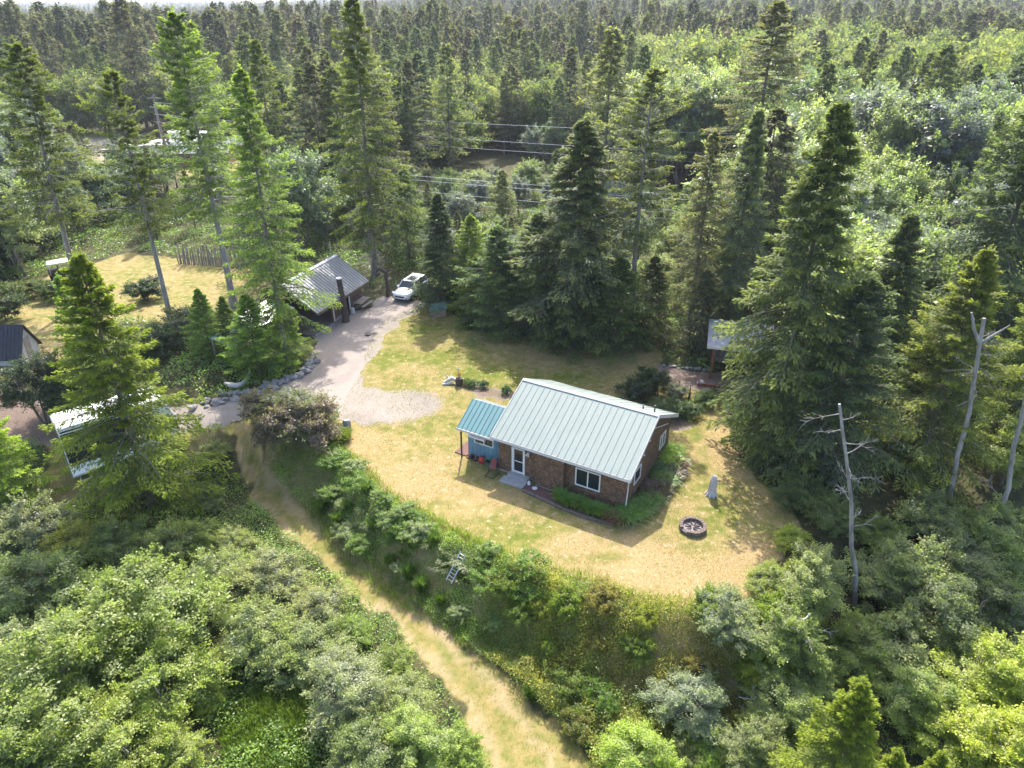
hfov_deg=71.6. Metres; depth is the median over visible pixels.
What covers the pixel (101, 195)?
alder tree
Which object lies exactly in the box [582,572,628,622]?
thicket bush
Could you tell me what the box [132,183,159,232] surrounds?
conifer tree
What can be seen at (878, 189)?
alder tree
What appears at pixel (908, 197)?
alder tree
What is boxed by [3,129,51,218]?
conifer tree
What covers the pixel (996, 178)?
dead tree
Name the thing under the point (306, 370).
boulder
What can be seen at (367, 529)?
weed clump
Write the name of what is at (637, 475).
window
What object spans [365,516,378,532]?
grass tuft
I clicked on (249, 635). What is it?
willow bush
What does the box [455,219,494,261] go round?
alder tree
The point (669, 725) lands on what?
thicket bush
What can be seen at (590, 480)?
window
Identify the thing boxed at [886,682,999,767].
alder tree
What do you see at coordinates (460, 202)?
alder tree
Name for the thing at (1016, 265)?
conifer tree
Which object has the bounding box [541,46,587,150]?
conifer tree
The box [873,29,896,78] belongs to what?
conifer tree
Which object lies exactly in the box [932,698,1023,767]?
alder tree
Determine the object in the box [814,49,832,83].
conifer tree
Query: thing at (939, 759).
hemlock tree
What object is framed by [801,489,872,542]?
willow bush
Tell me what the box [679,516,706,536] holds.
fire pit
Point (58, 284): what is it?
hemlock tree
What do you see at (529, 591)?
bramble bush
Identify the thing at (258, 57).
spruce tree
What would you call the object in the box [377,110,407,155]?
alder tree
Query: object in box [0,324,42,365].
dark shed
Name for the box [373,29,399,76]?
conifer tree
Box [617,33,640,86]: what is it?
conifer tree
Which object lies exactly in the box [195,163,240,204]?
alder tree
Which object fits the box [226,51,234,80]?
conifer tree
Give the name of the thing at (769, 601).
thicket bush
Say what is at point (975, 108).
conifer tree
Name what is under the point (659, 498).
fern
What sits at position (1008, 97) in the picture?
alder tree
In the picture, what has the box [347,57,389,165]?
conifer tree
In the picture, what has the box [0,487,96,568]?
willow bush
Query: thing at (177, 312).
yard shrub
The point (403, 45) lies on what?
conifer tree
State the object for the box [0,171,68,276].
alder tree
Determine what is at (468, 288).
spruce tree
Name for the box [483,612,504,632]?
bramble bush
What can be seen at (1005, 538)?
alder tree
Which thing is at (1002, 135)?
alder tree
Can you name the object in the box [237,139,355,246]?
alder tree
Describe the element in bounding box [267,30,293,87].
conifer tree
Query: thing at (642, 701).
thicket bush
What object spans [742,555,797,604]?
willow bush
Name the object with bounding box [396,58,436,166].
conifer tree
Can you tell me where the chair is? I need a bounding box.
[485,457,499,478]
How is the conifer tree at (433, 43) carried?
on the ground at (340, 368)
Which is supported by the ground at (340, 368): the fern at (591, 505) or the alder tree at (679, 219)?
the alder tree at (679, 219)
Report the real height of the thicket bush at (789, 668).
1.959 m
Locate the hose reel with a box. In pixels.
[484,456,491,465]
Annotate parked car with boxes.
[392,273,428,300]
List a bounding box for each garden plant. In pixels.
[461,377,469,385]
[466,379,477,387]
[475,379,488,387]
[500,385,512,392]
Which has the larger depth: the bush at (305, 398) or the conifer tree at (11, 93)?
the conifer tree at (11, 93)
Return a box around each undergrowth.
[0,188,1021,475]
[0,437,1023,767]
[274,438,594,712]
[482,539,882,766]
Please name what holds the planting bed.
on the ground at (340, 368)
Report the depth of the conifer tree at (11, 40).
185.88 m
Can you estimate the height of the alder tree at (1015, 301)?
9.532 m
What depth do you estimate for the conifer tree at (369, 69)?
116.58 m
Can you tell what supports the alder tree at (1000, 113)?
on the ground at (340, 368)
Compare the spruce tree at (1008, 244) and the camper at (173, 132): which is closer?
the spruce tree at (1008, 244)
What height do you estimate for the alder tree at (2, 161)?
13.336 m
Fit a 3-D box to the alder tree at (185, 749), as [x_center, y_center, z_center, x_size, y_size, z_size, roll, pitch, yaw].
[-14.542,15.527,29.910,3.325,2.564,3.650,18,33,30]
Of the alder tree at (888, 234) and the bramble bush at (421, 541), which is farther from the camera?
the alder tree at (888, 234)
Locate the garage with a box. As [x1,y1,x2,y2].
[209,241,369,362]
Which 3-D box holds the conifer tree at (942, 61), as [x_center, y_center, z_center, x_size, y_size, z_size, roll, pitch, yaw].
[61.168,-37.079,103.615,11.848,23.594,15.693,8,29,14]
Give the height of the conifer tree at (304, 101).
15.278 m
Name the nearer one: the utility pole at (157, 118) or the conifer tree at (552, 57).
the utility pole at (157, 118)
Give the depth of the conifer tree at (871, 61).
101.94 m
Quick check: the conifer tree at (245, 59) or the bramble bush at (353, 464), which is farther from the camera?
the conifer tree at (245, 59)
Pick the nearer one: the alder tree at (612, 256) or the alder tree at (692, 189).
the alder tree at (612, 256)
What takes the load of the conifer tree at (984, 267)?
on the ground at (340, 368)
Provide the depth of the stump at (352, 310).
67.13 m
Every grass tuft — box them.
[313,497,328,514]
[328,508,345,527]
[339,498,354,513]
[350,529,363,542]
[359,479,374,495]
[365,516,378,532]
[376,492,388,503]
[380,550,397,566]
[398,557,419,580]
[411,572,432,593]
[427,529,440,545]
[434,590,448,608]
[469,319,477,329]
[477,545,493,562]
[521,679,539,701]
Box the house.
[160,140,234,166]
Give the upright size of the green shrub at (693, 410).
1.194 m
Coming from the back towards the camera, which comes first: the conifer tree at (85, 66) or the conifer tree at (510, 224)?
the conifer tree at (85, 66)
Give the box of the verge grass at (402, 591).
[305,494,573,682]
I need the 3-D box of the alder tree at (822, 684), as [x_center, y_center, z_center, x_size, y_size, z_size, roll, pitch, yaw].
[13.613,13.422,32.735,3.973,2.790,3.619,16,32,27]
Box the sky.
[0,0,297,3]
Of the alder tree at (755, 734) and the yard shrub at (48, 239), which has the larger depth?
the yard shrub at (48, 239)
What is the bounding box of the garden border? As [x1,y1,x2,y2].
[698,376,742,390]
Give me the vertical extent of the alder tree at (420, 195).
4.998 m
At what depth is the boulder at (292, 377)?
55.36 m
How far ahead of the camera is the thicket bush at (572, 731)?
31.66 m
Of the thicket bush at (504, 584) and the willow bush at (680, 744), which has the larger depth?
the thicket bush at (504, 584)
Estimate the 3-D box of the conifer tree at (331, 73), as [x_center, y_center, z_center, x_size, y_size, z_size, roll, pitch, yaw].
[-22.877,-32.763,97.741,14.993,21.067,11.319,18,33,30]
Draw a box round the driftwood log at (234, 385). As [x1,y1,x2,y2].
[224,370,250,388]
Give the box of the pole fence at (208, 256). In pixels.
[174,243,242,267]
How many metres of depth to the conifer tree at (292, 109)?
108.32 m
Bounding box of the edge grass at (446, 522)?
[319,427,757,616]
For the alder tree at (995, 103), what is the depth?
93.51 m
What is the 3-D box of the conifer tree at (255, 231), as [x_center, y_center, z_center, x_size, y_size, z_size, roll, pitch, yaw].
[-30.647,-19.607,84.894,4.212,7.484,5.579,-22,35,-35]
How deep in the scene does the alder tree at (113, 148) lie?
100.34 m
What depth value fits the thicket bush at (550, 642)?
34.73 m
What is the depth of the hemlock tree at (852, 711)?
25.54 m
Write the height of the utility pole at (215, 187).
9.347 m
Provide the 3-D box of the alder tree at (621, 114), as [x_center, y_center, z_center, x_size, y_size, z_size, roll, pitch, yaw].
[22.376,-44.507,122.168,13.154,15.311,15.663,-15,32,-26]
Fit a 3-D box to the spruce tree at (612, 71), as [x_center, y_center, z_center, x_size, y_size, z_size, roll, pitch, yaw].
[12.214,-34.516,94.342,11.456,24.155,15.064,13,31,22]
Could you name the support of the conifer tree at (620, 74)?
on the ground at (340, 368)
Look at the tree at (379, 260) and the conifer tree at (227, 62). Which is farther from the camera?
the conifer tree at (227, 62)
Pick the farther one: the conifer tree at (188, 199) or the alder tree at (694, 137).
the alder tree at (694, 137)
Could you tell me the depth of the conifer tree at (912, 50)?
145.27 m
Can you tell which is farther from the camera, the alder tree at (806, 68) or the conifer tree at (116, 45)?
the conifer tree at (116, 45)
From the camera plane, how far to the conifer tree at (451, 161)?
107.28 m
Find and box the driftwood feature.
[442,368,463,386]
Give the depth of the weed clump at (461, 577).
37.65 m
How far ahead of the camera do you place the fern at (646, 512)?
40.35 m
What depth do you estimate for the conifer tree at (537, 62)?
178.89 m
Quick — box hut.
[427,301,447,318]
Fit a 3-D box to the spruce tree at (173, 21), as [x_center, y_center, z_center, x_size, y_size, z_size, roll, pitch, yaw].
[-25.121,-19.186,63.480,12.934,26.137,11.687,1,28,3]
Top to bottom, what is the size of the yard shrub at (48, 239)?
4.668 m
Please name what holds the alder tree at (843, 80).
on the ground at (340, 368)
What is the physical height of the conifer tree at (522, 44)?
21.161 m
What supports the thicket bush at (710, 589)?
on the ground at (340, 368)
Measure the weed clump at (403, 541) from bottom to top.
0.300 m
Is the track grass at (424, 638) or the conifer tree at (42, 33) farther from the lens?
the conifer tree at (42, 33)
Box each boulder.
[188,405,196,411]
[212,397,220,406]
[232,395,239,401]
[240,388,249,394]
[271,383,278,390]
[288,374,296,380]
[298,373,303,378]
[303,368,311,373]
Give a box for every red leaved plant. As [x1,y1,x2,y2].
[600,508,620,521]
[609,510,628,525]
[638,477,668,501]
[650,478,679,495]
[664,461,692,482]
[672,455,692,469]
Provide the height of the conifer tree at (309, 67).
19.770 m
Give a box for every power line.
[155,102,722,133]
[158,114,696,152]
[162,122,687,161]
[214,156,682,194]
[216,160,685,199]
[217,168,720,216]
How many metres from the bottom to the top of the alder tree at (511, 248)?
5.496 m
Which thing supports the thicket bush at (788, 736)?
on the ground at (340, 368)
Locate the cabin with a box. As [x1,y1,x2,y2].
[455,378,678,507]
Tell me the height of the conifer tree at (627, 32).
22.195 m
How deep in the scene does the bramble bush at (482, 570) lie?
36.70 m
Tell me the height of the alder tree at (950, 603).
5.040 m
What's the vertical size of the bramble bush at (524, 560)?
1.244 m
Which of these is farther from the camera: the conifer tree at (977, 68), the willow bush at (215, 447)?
the conifer tree at (977, 68)
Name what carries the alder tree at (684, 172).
on the ground at (340, 368)
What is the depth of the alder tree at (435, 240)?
77.89 m
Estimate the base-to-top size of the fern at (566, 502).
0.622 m
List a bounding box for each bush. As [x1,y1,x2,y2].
[0,345,80,426]
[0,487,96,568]
[34,513,111,567]
[67,512,160,579]
[128,515,206,577]
[170,515,220,569]
[175,543,254,619]
[188,482,226,514]
[190,677,233,723]
[198,438,235,464]
[206,591,305,681]
[209,522,264,553]
[215,540,321,608]
[233,385,296,454]
[246,385,341,450]
[251,613,370,703]
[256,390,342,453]
[283,577,351,646]
[315,453,349,473]
[316,482,345,507]
[322,446,351,462]
[330,516,361,543]
[335,495,344,509]
[336,449,350,459]
[336,613,376,650]
[340,469,377,495]
[343,458,372,471]
[344,533,379,556]
[349,478,364,494]
[368,488,394,512]
[369,493,389,512]
[370,641,417,686]
[374,504,406,529]
[378,530,397,546]
[385,516,415,542]
[388,500,418,519]
[388,560,407,580]
[398,514,440,542]
[405,533,429,548]
[406,508,426,524]
[446,600,470,623]
[462,561,502,595]
[470,539,503,564]
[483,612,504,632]
[486,565,515,598]
[501,546,552,584]
[503,597,538,628]
[507,575,549,605]
[507,580,521,596]
[528,595,560,619]
[530,628,560,658]
[539,656,596,718]
[546,577,592,621]
[558,705,605,746]
[576,624,612,655]
[581,670,621,722]
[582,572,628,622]
[585,731,635,767]
[608,374,657,403]
[616,628,656,671]
[624,597,658,635]
[630,685,662,718]
[634,364,672,394]
[660,731,705,767]
[664,708,696,735]
[672,733,698,757]
[682,651,719,676]
[683,726,728,767]
[685,580,728,627]
[688,705,741,748]
[691,579,768,656]
[698,753,720,767]
[712,722,761,767]
[724,628,749,652]
[729,655,774,689]
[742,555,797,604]
[749,587,809,636]
[756,657,815,706]
[766,467,839,515]
[772,521,812,553]
[776,559,797,602]
[780,727,800,754]
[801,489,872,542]
[857,510,912,556]
[892,480,978,552]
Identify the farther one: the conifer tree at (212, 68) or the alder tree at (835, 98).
the conifer tree at (212, 68)
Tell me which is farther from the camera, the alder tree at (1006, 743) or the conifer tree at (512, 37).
the conifer tree at (512, 37)
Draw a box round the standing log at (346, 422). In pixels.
[340,419,351,429]
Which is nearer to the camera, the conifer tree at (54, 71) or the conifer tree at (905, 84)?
the conifer tree at (905, 84)
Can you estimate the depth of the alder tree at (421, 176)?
109.99 m
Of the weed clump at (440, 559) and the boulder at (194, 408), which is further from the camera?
the boulder at (194, 408)
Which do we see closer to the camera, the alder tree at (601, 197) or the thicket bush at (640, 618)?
the thicket bush at (640, 618)
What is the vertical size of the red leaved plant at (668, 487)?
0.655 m
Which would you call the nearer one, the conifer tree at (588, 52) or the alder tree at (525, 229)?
the alder tree at (525, 229)
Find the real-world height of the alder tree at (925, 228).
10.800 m
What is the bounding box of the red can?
[479,456,484,462]
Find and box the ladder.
[446,552,465,582]
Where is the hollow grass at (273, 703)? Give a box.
[209,668,322,767]
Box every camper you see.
[50,387,178,485]
[129,143,161,155]
[150,138,196,142]
[167,130,206,138]
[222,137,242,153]
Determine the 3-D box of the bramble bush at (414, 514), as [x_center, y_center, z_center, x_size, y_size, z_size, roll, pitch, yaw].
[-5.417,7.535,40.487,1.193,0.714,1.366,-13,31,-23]
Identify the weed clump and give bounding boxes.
[354,506,368,514]
[359,501,370,506]
[359,518,368,527]
[366,525,380,533]
[394,538,407,544]
[396,548,411,557]
[407,542,417,550]
[419,540,433,549]
[429,563,450,573]
[434,554,450,566]
[438,544,454,552]
[443,547,454,556]
[444,556,466,566]
[451,550,464,557]
[454,573,469,584]
[455,561,473,572]
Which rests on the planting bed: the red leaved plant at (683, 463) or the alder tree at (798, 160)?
the red leaved plant at (683, 463)
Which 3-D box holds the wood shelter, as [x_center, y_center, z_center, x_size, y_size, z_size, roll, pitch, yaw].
[17.865,-2.485,56.052,5.000,3.476,4.356,7,29,13]
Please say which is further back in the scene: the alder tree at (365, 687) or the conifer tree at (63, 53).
the conifer tree at (63, 53)
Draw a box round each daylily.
[329,427,352,443]
[340,425,355,438]
[658,448,692,470]
[660,438,692,460]
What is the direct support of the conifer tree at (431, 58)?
on the ground at (340, 368)
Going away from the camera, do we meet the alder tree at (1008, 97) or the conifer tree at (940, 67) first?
the alder tree at (1008, 97)
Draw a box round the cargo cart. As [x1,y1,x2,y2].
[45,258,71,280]
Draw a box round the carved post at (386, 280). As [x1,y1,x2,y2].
[376,267,389,296]
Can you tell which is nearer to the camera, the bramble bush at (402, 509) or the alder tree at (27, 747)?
the alder tree at (27, 747)
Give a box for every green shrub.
[645,395,689,422]
[679,399,707,419]
[691,387,720,409]
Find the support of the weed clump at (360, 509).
on the ground at (340, 368)
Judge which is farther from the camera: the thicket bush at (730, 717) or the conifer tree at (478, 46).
the conifer tree at (478, 46)
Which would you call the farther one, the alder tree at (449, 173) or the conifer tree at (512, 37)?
the conifer tree at (512, 37)
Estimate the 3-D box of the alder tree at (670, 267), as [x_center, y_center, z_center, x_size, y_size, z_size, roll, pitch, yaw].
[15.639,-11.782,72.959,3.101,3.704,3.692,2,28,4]
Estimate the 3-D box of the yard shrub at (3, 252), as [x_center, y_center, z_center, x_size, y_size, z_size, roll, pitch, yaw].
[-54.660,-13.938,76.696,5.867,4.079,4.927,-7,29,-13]
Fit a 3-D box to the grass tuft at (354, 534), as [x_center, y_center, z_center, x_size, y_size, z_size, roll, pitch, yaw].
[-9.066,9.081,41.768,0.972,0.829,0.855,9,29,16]
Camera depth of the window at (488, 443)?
45.06 m
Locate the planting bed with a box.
[524,472,675,520]
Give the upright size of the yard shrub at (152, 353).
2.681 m
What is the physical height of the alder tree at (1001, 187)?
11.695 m
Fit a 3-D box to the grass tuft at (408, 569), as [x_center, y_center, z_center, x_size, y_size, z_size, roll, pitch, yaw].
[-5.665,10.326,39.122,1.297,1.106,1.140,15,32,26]
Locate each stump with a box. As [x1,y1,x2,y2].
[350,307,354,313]
[704,475,717,498]
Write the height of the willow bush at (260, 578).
3.499 m
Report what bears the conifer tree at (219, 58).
on the ground at (340, 368)
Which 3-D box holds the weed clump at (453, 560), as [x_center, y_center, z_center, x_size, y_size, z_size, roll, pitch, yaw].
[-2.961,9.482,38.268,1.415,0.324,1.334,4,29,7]
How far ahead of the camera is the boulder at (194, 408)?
51.43 m
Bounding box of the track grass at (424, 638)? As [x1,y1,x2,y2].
[232,421,591,767]
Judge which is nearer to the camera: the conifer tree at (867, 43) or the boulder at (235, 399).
the boulder at (235, 399)
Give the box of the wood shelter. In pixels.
[707,319,774,378]
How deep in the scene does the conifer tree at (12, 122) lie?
99.10 m
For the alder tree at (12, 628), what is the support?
on the ground at (340, 368)
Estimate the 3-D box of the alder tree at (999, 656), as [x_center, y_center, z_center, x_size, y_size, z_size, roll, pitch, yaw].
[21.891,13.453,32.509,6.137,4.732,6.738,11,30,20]
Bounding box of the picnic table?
[352,296,373,309]
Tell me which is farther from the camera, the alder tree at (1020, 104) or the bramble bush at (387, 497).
the alder tree at (1020, 104)
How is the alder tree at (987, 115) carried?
on the ground at (340, 368)
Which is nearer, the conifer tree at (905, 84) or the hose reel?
the hose reel
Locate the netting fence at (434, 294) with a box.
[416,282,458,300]
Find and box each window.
[474,438,493,448]
[575,467,600,491]
[633,463,641,485]
[659,430,665,450]
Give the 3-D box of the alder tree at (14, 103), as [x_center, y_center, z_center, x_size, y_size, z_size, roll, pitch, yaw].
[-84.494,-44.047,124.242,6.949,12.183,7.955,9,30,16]
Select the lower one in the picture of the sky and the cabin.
the cabin
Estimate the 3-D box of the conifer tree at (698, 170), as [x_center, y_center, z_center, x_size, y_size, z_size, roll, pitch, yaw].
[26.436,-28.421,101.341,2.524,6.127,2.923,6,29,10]
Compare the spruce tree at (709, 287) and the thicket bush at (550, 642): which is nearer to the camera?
the thicket bush at (550, 642)
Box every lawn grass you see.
[339,307,793,609]
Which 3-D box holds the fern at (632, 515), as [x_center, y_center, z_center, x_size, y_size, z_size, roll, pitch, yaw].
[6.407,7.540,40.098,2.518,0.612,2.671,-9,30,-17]
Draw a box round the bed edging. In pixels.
[522,466,687,525]
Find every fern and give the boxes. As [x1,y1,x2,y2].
[549,485,572,503]
[558,491,577,507]
[569,492,590,510]
[580,497,602,515]
[590,500,614,518]
[607,501,647,528]
[620,498,655,524]
[621,491,660,516]
[636,487,669,505]
[649,467,684,486]
[650,456,678,477]
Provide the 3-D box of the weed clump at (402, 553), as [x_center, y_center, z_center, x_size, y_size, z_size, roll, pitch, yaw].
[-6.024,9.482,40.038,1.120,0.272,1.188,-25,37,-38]
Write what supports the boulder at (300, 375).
on the ground at (340, 368)
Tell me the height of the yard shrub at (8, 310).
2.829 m
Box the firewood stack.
[714,350,745,364]
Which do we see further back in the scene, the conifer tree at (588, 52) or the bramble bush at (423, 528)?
the conifer tree at (588, 52)
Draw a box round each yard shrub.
[0,239,40,268]
[0,279,25,301]
[0,292,33,324]
[10,277,50,298]
[18,217,60,255]
[32,281,57,303]
[117,273,169,303]
[128,326,177,359]
[137,313,195,347]
[157,304,214,329]
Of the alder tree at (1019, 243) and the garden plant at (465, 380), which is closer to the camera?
the garden plant at (465, 380)
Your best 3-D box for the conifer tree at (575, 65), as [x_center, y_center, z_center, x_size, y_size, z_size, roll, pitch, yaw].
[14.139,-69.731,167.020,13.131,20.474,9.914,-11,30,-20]
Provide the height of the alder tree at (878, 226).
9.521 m
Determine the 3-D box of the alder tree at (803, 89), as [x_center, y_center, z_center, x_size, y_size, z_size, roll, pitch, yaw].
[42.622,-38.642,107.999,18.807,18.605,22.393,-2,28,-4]
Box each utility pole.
[149,104,161,137]
[150,95,169,164]
[206,153,221,210]
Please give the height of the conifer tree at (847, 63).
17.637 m
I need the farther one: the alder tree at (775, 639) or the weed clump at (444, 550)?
the weed clump at (444, 550)
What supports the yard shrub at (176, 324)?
on the ground at (340, 368)
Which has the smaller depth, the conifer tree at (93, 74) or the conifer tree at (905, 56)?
the conifer tree at (905, 56)
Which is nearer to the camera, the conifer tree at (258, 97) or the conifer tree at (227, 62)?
the conifer tree at (258, 97)
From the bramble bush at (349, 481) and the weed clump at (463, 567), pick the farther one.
the bramble bush at (349, 481)
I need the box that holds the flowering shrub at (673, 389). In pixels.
[656,382,692,400]
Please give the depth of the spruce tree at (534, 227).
59.75 m
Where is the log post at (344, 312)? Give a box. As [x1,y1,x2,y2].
[336,277,349,322]
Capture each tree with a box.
[0,33,9,73]
[0,35,109,268]
[0,39,38,95]
[0,46,31,110]
[0,63,17,101]
[0,94,39,126]
[0,103,26,136]
[0,109,46,151]
[0,132,42,168]
[0,138,36,242]
[0,166,36,263]
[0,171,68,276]
[0,201,43,281]
[0,415,69,512]
[0,547,105,640]
[0,594,167,730]
[0,613,63,727]
[0,683,113,767]
[2,97,34,112]
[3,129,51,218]
[4,153,47,219]
[6,85,19,104]
[6,111,57,181]
[8,37,27,67]
[15,147,70,244]
[18,34,50,85]
[27,111,66,151]
[31,680,203,767]
[37,28,70,126]
[38,132,66,180]
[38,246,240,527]
[40,137,86,217]
[47,271,116,403]
[49,58,62,76]
[49,108,75,147]
[52,123,85,162]
[55,139,90,203]
[56,185,96,233]
[58,542,248,689]
[59,49,74,74]
[59,160,129,218]
[61,29,84,80]
[72,127,87,161]
[73,64,184,316]
[76,50,100,78]
[78,47,97,76]
[78,126,96,162]
[79,155,99,182]
[83,64,93,122]
[86,619,241,744]
[87,62,99,78]
[88,70,108,128]
[92,45,111,79]
[97,145,178,205]
[103,136,152,175]
[104,0,170,131]
[104,126,118,148]
[107,27,134,111]
[108,163,148,209]
[124,715,216,767]
[131,171,169,240]
[132,24,165,74]
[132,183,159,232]
[137,3,300,308]
[140,56,165,116]
[142,148,171,209]
[146,146,179,192]
[158,42,172,67]
[161,129,181,187]
[163,19,240,187]
[164,63,178,119]
[179,170,204,229]
[180,287,230,365]
[190,144,221,168]
[191,50,232,124]
[195,43,230,133]
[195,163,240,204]
[205,296,251,367]
[211,59,342,369]
[212,48,225,70]
[215,55,251,130]
[215,291,299,389]
[219,30,271,141]
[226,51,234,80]
[227,134,296,269]
[231,36,318,202]
[233,41,248,69]
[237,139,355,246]
[240,151,292,216]
[243,194,271,246]
[254,82,266,141]
[263,300,318,370]
[264,67,283,149]
[266,77,304,159]
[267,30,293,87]
[277,93,310,157]
[285,59,352,180]
[285,67,325,175]
[289,42,324,121]
[290,155,325,196]
[291,36,311,84]
[293,79,314,134]
[295,30,309,66]
[298,638,395,758]
[305,191,341,238]
[306,116,322,152]
[308,54,359,176]
[310,47,345,115]
[311,0,434,274]
[312,112,375,173]
[313,206,333,245]
[315,63,380,210]
[320,700,416,767]
[323,119,364,213]
[330,157,366,223]
[339,47,361,114]
[342,42,388,167]
[342,203,375,233]
[345,80,432,231]
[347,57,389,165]
[351,232,393,275]
[358,93,387,169]
[359,152,381,190]
[369,182,401,242]
[370,665,442,741]
[372,39,402,83]
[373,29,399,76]
[376,185,412,252]
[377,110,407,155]
[377,697,466,767]
[380,74,427,175]
[383,167,429,270]
[388,163,398,214]
[389,49,458,168]
[390,79,436,173]
[390,162,421,190]
[393,80,435,162]
[393,147,408,173]
[395,59,403,76]
[396,36,413,76]
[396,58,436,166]
[401,24,427,72]
[401,207,427,248]
[402,188,425,211]
[406,183,426,242]
[406,190,469,319]
[409,53,438,154]
[417,166,437,184]
[418,163,435,207]
[420,182,432,216]
[421,186,438,212]
[422,45,441,87]
[422,219,455,261]
[423,41,477,170]
[426,23,445,67]
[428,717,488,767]
[431,165,464,201]
[431,174,460,202]
[441,187,484,227]
[442,213,494,314]
[446,254,499,331]
[447,156,459,185]
[449,223,540,346]
[452,211,464,257]
[453,166,498,210]
[455,47,476,145]
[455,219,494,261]
[464,178,489,211]
[469,34,486,69]
[469,37,486,77]
[474,250,534,342]
[479,209,588,351]
[482,163,500,184]
[484,46,501,79]
[484,62,532,153]
[484,169,523,234]
[486,37,499,65]
[487,35,507,76]
[489,74,518,153]
[489,214,513,232]
[491,177,511,199]
[493,234,520,260]
[494,190,517,215]
[499,30,523,80]
[504,113,670,364]
[505,216,518,247]
[507,157,546,198]
[508,175,532,214]
[512,28,540,85]
[517,122,546,160]
[517,214,532,241]
[519,40,554,88]
[522,265,580,349]
[532,44,542,79]
[533,117,569,164]
[535,226,575,257]
[536,26,552,72]
[538,68,553,137]
[538,76,574,160]
[540,177,555,208]
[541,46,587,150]
[543,188,585,218]
[544,147,561,205]
[549,55,557,75]
[554,52,563,72]
[555,271,627,354]
[560,42,581,124]
[561,35,582,95]
[566,23,644,194]
[566,202,585,249]
[568,256,658,364]
[570,55,594,120]
[574,61,699,331]
[582,50,593,78]
[587,715,686,767]
[593,187,614,221]
[594,79,616,107]
[594,100,620,163]
[594,125,637,168]
[598,179,634,226]
[598,211,613,258]
[601,83,646,164]
[603,68,672,175]
[605,225,634,269]
[607,50,625,96]
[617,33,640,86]
[617,41,653,159]
[621,29,635,59]
[621,182,658,216]
[622,255,682,351]
[627,111,704,179]
[631,210,654,257]
[631,259,644,282]
[633,663,734,759]
[645,60,729,186]
[648,221,692,266]
[652,252,678,283]
[654,205,672,232]
[657,64,725,180]
[660,80,684,165]
[663,125,736,333]
[664,267,724,360]
[667,258,689,314]
[673,212,690,233]
[676,102,787,347]
[677,101,805,322]
[677,183,695,211]
[679,191,710,237]
[680,111,850,217]
[685,247,709,277]
[686,0,811,192]
[688,67,750,171]
[690,160,696,174]
[692,57,764,90]
[694,166,701,180]
[704,89,882,485]
[705,108,829,286]
[713,707,794,767]
[715,91,755,165]
[719,96,775,150]
[719,106,800,215]
[720,87,878,178]
[721,143,729,169]
[729,62,868,155]
[730,270,927,519]
[730,679,755,720]
[731,196,884,318]
[733,66,756,106]
[736,586,837,681]
[737,61,785,107]
[737,658,825,739]
[762,229,969,380]
[768,675,883,767]
[773,536,858,623]
[775,647,849,711]
[783,92,821,119]
[793,613,837,677]
[795,63,858,100]
[799,93,862,146]
[801,58,840,117]
[801,140,818,167]
[801,403,885,609]
[811,26,831,54]
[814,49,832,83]
[814,161,869,195]
[814,173,891,234]
[815,208,942,427]
[815,604,912,685]
[816,225,924,331]
[823,162,898,235]
[826,66,874,105]
[828,600,970,708]
[832,84,868,135]
[833,75,922,149]
[839,59,852,84]
[839,199,866,227]
[840,530,954,625]
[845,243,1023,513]
[847,47,881,110]
[848,141,954,215]
[850,39,867,80]
[850,217,969,333]
[852,33,872,80]
[854,65,898,95]
[854,96,997,180]
[854,217,888,246]
[856,162,953,223]
[856,210,971,301]
[857,100,918,147]
[863,87,944,180]
[868,208,925,233]
[869,657,972,737]
[870,746,909,767]
[872,89,994,190]
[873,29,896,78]
[876,59,900,91]
[879,191,951,231]
[886,571,991,666]
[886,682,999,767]
[888,45,914,95]
[896,74,910,94]
[903,75,920,104]
[904,46,918,86]
[905,50,938,99]
[905,111,1023,403]
[909,80,1017,181]
[913,515,1018,611]
[913,749,949,767]
[914,78,955,98]
[914,163,968,217]
[916,40,960,111]
[922,302,1023,461]
[924,197,960,231]
[924,624,1023,735]
[926,46,954,81]
[928,158,1001,222]
[928,217,990,273]
[930,393,950,472]
[932,189,1005,251]
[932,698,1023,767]
[938,69,963,100]
[939,492,1023,584]
[941,312,1009,509]
[942,571,1023,646]
[945,82,985,111]
[945,160,1006,191]
[949,101,1007,144]
[950,173,1023,249]
[956,33,966,52]
[960,160,1015,270]
[961,78,1023,127]
[962,62,985,90]
[967,131,1011,175]
[970,76,985,98]
[970,91,982,115]
[970,112,1023,175]
[972,409,1023,489]
[973,96,1023,171]
[978,370,1023,527]
[981,90,1023,118]
[981,173,1021,208]
[982,70,1022,95]
[983,336,1023,411]
[985,251,1023,328]
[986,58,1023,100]
[995,261,1023,334]
[998,215,1023,268]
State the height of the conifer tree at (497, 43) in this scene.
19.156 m
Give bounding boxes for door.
[23,335,33,358]
[512,446,524,474]
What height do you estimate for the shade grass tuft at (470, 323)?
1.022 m
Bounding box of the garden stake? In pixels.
[687,385,693,400]
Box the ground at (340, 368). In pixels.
[0,0,1023,767]
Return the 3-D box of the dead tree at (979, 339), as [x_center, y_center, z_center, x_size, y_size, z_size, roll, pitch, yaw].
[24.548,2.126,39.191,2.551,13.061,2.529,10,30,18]

